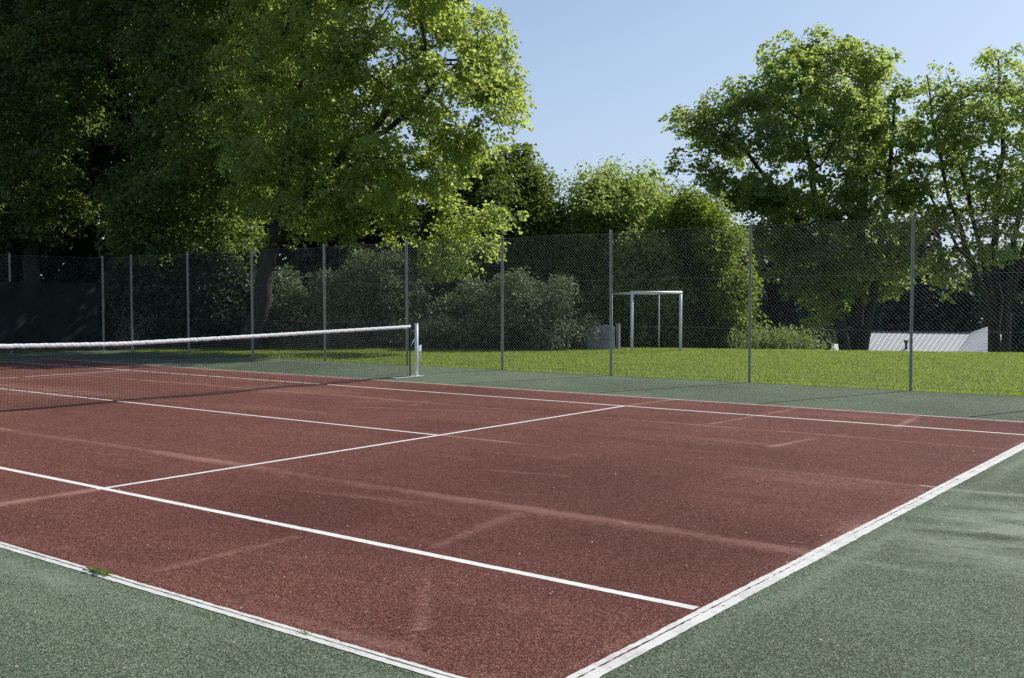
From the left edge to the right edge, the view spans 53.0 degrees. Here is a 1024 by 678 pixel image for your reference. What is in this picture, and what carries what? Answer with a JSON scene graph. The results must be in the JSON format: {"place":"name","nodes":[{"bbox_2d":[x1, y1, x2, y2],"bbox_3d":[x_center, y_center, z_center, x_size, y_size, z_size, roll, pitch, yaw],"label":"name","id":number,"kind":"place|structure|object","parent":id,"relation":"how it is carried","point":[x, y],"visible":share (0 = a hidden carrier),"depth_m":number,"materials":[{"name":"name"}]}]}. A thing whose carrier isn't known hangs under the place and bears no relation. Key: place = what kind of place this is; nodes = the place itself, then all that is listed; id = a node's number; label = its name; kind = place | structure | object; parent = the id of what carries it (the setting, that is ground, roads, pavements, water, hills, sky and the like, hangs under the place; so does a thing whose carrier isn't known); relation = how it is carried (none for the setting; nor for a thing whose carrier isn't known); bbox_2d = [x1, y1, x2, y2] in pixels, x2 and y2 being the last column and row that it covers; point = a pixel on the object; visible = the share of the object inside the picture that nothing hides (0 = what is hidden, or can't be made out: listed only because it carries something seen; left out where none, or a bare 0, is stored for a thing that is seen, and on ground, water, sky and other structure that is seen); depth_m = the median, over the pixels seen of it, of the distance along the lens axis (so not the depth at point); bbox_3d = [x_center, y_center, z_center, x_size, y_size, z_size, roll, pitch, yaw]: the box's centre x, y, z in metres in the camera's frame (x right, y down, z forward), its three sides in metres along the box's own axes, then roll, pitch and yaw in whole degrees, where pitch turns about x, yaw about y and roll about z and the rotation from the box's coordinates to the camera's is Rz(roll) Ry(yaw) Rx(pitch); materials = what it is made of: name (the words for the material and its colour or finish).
{"place":"outdoors","nodes":[
{"label":"outdoors","id":0,"kind":"place"},
{"bbox_2d":[0,344,1023,395],"bbox_3d":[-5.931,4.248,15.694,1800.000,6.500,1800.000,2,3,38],"label":"ground","id":1,"kind":"structure","parent":0,"point":[544,369],"depth_m":24.88,"materials":[{"name":"plant"}]},
{"bbox_2d":[0,261,23,281],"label":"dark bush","id":2,"kind":"object","parent":1,"relation":"on","point":[14,276],"visible":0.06,"depth_m":41.47,"materials":[{"name":"green plant"}]},
{"bbox_2d":[0,253,101,353],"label":"chain link fence","id":3,"kind":"object","parent":1,"relation":"on","point":[10,280],"visible":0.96,"depth_m":30.83,"materials":[{"name":"metal"}]},
{"bbox_2d":[0,281,99,349],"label":"windscreen","id":4,"kind":"object","parent":3,"relation":"attached to","point":[37,312],"visible":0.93,"depth_m":31.04,"materials":[{"name":"green fabric"}]},
{"bbox_2d":[0,3,115,282],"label":"shade tree","id":5,"kind":"object","parent":1,"relation":"on","point":[17,261],"visible":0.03,"depth_m":44.74,"materials":[{"name":"green plant"}]},
{"bbox_2d":[0,0,155,281],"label":"broadleaf tree","id":6,"kind":"object","parent":1,"relation":"on","point":[39,59],"visible":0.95,"depth_m":35.55,"materials":[{"name":"green plant"}]},
{"bbox_2d":[7,2,206,297],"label":"shade tree","id":7,"kind":"object","parent":1,"relation":"on","point":[99,157],"visible":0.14,"depth_m":44.30,"materials":[{"name":"green plant"}]},
{"bbox_2d":[90,253,190,347],"bbox_3d":[-12.871,-0.750,36.007,4.832,4.557,4.070,0,2,1],"label":"dark bush","id":8,"kind":"object","parent":1,"relation":"on","point":[164,307],"visible":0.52,"depth_m":34.96,"materials":[{"name":"green plant"}]},
{"bbox_2d":[85,0,301,286],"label":"broadleaf tree","id":9,"kind":"object","parent":1,"relation":"on","point":[177,138],"visible":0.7,"depth_m":34.01,"materials":[{"name":"green plant"}]},
{"bbox_2d":[148,250,281,348],"bbox_3d":[-9.907,-0.962,35.113,4.562,4.421,3.928,0,2,3],"label":"dark bush","id":10,"kind":"object","parent":1,"relation":"on","point":[235,280],"visible":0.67,"depth_m":34.28,"materials":[{"name":"green plant"}]},
{"bbox_2d":[158,0,379,328],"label":"shade tree","id":11,"kind":"object","parent":1,"relation":"on","point":[309,247],"visible":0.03,"depth_m":42.98,"materials":[{"name":"green plant"}]},
{"bbox_2d":[263,263,357,348],"bbox_3d":[-6.998,-0.895,34.483,4.433,3.365,3.745,2,3,38],"label":"silvery shrub","id":12,"kind":"object","parent":1,"relation":"on","point":[299,315],"visible":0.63,"depth_m":33.90,"materials":[{"name":"green plant"}]},
{"bbox_2d":[274,177,429,343],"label":"shade tree","id":13,"kind":"object","parent":1,"relation":"on","point":[368,240],"visible":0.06,"depth_m":42.44,"materials":[{"name":"green plant"}]},
{"bbox_2d":[195,0,536,349],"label":"maple tree","id":14,"kind":"object","parent":1,"relation":"on","point":[289,206],"visible":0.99,"depth_m":30.36,"materials":[{"name":"green plant"}]},
{"bbox_2d":[310,242,442,348],"bbox_3d":[-4.700,-1.152,34.958,4.525,4.318,4.415,2,3,38],"label":"silvery shrub","id":15,"kind":"object","parent":1,"relation":"on","point":[361,305],"visible":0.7,"depth_m":34.23,"materials":[{"name":"green plant"}]},
{"bbox_2d":[398,277,522,348],"bbox_3d":[-1.692,-0.446,33.791,4.320,3.333,4.085,2,3,38],"label":"silvery shrub","id":16,"kind":"object","parent":1,"relation":"on","point":[456,328],"visible":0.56,"depth_m":33.16,"materials":[{"name":"green plant"}]},
{"bbox_2d":[385,139,580,344],"bbox_3d":[-0.924,-2.884,39.457,8.247,9.690,7.849,-1,2,-24],"label":"dome tree","id":17,"kind":"object","parent":1,"relation":"on","point":[512,180],"visible":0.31,"depth_m":37.63,"materials":[{"name":"green plant"}]},
{"bbox_2d":[0,350,1023,677],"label":"court apron","id":18,"kind":"object","parent":1,"relation":"on","point":[902,610],"visible":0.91,"depth_m":5.14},
{"bbox_2d":[1,544,452,677],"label":"line groove","id":19,"kind":"object","parent":18,"relation":"on","point":[236,613],"visible":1,"depth_m":5.04},
{"bbox_2d":[0,542,464,677],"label":"sideline","id":20,"kind":"object","parent":18,"relation":"on","point":[361,653],"visible":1,"depth_m":4.96,"materials":[{"name":"paint"}]},
{"bbox_2d":[86,566,112,574],"bbox_3d":[-2.359,1.311,5.826,0.292,0.024,0.066,2,3,38],"label":"weed tuft","id":21,"kind":"object","parent":20,"relation":"on","point":[102,571],"visible":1,"depth_m":5.81,"materials":[{"name":"green plant"}]},
{"bbox_2d":[390,323,423,378],"bbox_3d":[-2.105,0.231,20.495,0.270,1.075,0.865,2,3,38],"label":"net post","id":22,"kind":"object","parent":18,"relation":"on","point":[417,348],"visible":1,"depth_m":20.69,"materials":[{"name":"silver metal"}]},
{"bbox_2d":[0,325,415,410],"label":"tennis net","id":23,"kind":"object","parent":22,"relation":"attached to","point":[84,344],"visible":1,"depth_m":16.60,"materials":[{"name":"fabric"}]},
{"bbox_2d":[0,359,1023,677],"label":"court surface","id":24,"kind":"object","parent":18,"relation":"on","point":[536,497],"visible":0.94,"depth_m":8.12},
{"bbox_2d":[0,388,435,434],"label":"service line","id":25,"kind":"object","parent":24,"relation":"on","point":[246,414],"visible":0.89,"depth_m":13.75,"materials":[{"name":"white paint"}]},
{"bbox_2d":[0,467,697,609],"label":"sideline","id":26,"kind":"object","parent":24,"relation":"on","point":[432,554],"visible":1,"depth_m":6.42,"materials":[{"name":"white paint"}]},
{"bbox_2d":[97,406,622,488],"bbox_3d":[-0.878,1.100,11.651,0.062,0.001,8.230,2,3,38],"label":"service line","id":27,"kind":"object","parent":24,"relation":"on","point":[336,451],"visible":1,"depth_m":10.40,"materials":[{"name":"white paint"}]},
{"bbox_2d":[20,362,1023,434],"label":"sideline","id":28,"kind":"object","parent":24,"relation":"on","point":[602,404],"visible":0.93,"depth_m":14.81,"materials":[{"name":"white paint"}]},
{"bbox_2d":[61,359,1018,421],"bbox_3d":[-2.604,0.792,19.845,23.770,0.001,0.071,2,3,38],"label":"sideline","id":29,"kind":"object","parent":24,"relation":"on","point":[613,395],"visible":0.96,"depth_m":16.25,"materials":[{"name":"paint"}]},
{"bbox_2d":[566,442,1023,677],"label":"baseline","id":30,"kind":"object","parent":24,"relation":"on","point":[809,558],"visible":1,"depth_m":5.61,"materials":[{"name":"paint"}]},
{"bbox_2d":[14,394,1022,677],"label":"leaf litter","id":31,"kind":"object","parent":18,"relation":"on","point":[592,542],"visible":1,"depth_m":7.03,"materials":[{"name":"brown plant"}]},
{"bbox_2d":[467,266,603,350],"bbox_3d":[0.955,-0.566,33.170,4.220,3.724,4.013,2,3,38],"label":"silvery shrub","id":32,"kind":"object","parent":1,"relation":"on","point":[579,339],"visible":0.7,"depth_m":32.64,"materials":[{"name":"green plant"}]},
{"bbox_2d":[101,212,1023,392],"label":"chain link fence","id":33,"kind":"object","parent":1,"relation":"on","point":[749,345],"visible":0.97,"depth_m":21.02,"materials":[{"name":"metal"}]},
{"bbox_2d":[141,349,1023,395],"bbox_3d":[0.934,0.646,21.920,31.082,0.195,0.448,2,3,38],"label":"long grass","id":34,"kind":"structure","parent":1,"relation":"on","point":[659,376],"depth_m":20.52,"materials":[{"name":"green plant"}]},
{"bbox_2d":[587,324,619,348],"bbox_3d":[2.920,-0.068,32.617,1.047,0.840,0.139,0,2,4],"label":"board panel","id":35,"kind":"object","parent":1,"relation":"on","point":[606,339],"visible":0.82,"depth_m":32.59,"materials":[{"name":"grey"}]},
{"bbox_2d":[539,154,720,348],"bbox_3d":[4.563,-2.396,38.578,7.920,9.103,7.690,2,3,38],"label":"dome tree","id":36,"kind":"object","parent":1,"relation":"on","point":[608,202],"visible":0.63,"depth_m":36.47,"materials":[{"name":"green plant"}]},
{"bbox_2d":[612,291,682,351],"bbox_3d":[4.165,-0.566,31.885,1.768,1.834,1.417,-1,2,-21],"label":"goal","id":37,"kind":"object","parent":1,"relation":"on","point":[659,294],"visible":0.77,"depth_m":31.50,"materials":[{"name":"white paint"}]},
{"bbox_2d":[648,178,771,348],"bbox_3d":[7.141,-2.174,37.090,4.380,6.944,4.304,0,2,-8],"label":"bushy tree","id":38,"kind":"object","parent":1,"relation":"on","point":[705,211],"visible":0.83,"depth_m":36.01,"materials":[{"name":"green plant"}]},
{"bbox_2d":[733,246,767,336],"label":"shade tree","id":39,"kind":"object","parent":1,"relation":"on","point":[764,296],"depth_m":46.23,"materials":[{"name":"green plant"}]},
{"bbox_2d":[724,323,834,350],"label":"tall weeds","id":40,"kind":"object","parent":1,"relation":"on","point":[788,338],"visible":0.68,"depth_m":33.91,"materials":[{"name":"green plant"}]},
{"bbox_2d":[737,235,837,349],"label":"distant tree","id":41,"kind":"object","parent":1,"relation":"on","point":[789,314],"visible":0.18,"depth_m":59.30,"materials":[{"name":"green plant"}]},
{"bbox_2d":[658,22,938,350],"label":"broadleaf tree","id":42,"kind":"object","parent":1,"relation":"on","point":[855,116],"visible":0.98,"depth_m":44.13,"materials":[{"name":"green plant"}]},
{"bbox_2d":[811,244,882,343],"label":"distant tree","id":43,"kind":"object","parent":1,"relation":"on","point":[847,322],"visible":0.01,"depth_m":81.43,"materials":[{"name":"green plant"}]},
{"bbox_2d":[817,327,987,352],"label":"house","id":44,"kind":"structure","parent":1,"relation":"on","point":[878,341],"depth_m":59.04,"materials":[{"name":"metal"}]},
{"bbox_2d":[863,215,1002,332],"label":"distant tree","id":45,"kind":"object","parent":1,"relation":"on","point":[891,317],"visible":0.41,"depth_m":71.22,"materials":[{"name":"green plant"}]},
{"bbox_2d":[899,42,1023,351],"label":"broadleaf tree","id":46,"kind":"object","parent":1,"relation":"on","point":[953,139],"visible":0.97,"depth_m":44.50,"materials":[{"name":"green plant"}]},
{"bbox_2d":[964,243,1023,352],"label":"distant tree","id":47,"kind":"object","parent":1,"relation":"on","point":[1020,287],"visible":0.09,"depth_m":77.61,"materials":[{"name":"green plant"}]},
{"bbox_2d":[1011,291,1023,352],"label":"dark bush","id":48,"kind":"object","parent":1,"relation":"on","point":[1017,323],"visible":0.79,"depth_m":48.23,"materials":[{"name":"green plant"}]},
{"bbox_2d":[41,0,1023,281],"label":"sky","id":49,"kind":"structure","parent":0,"point":[604,73],"materials":[{"name":"blue"}]}
]}

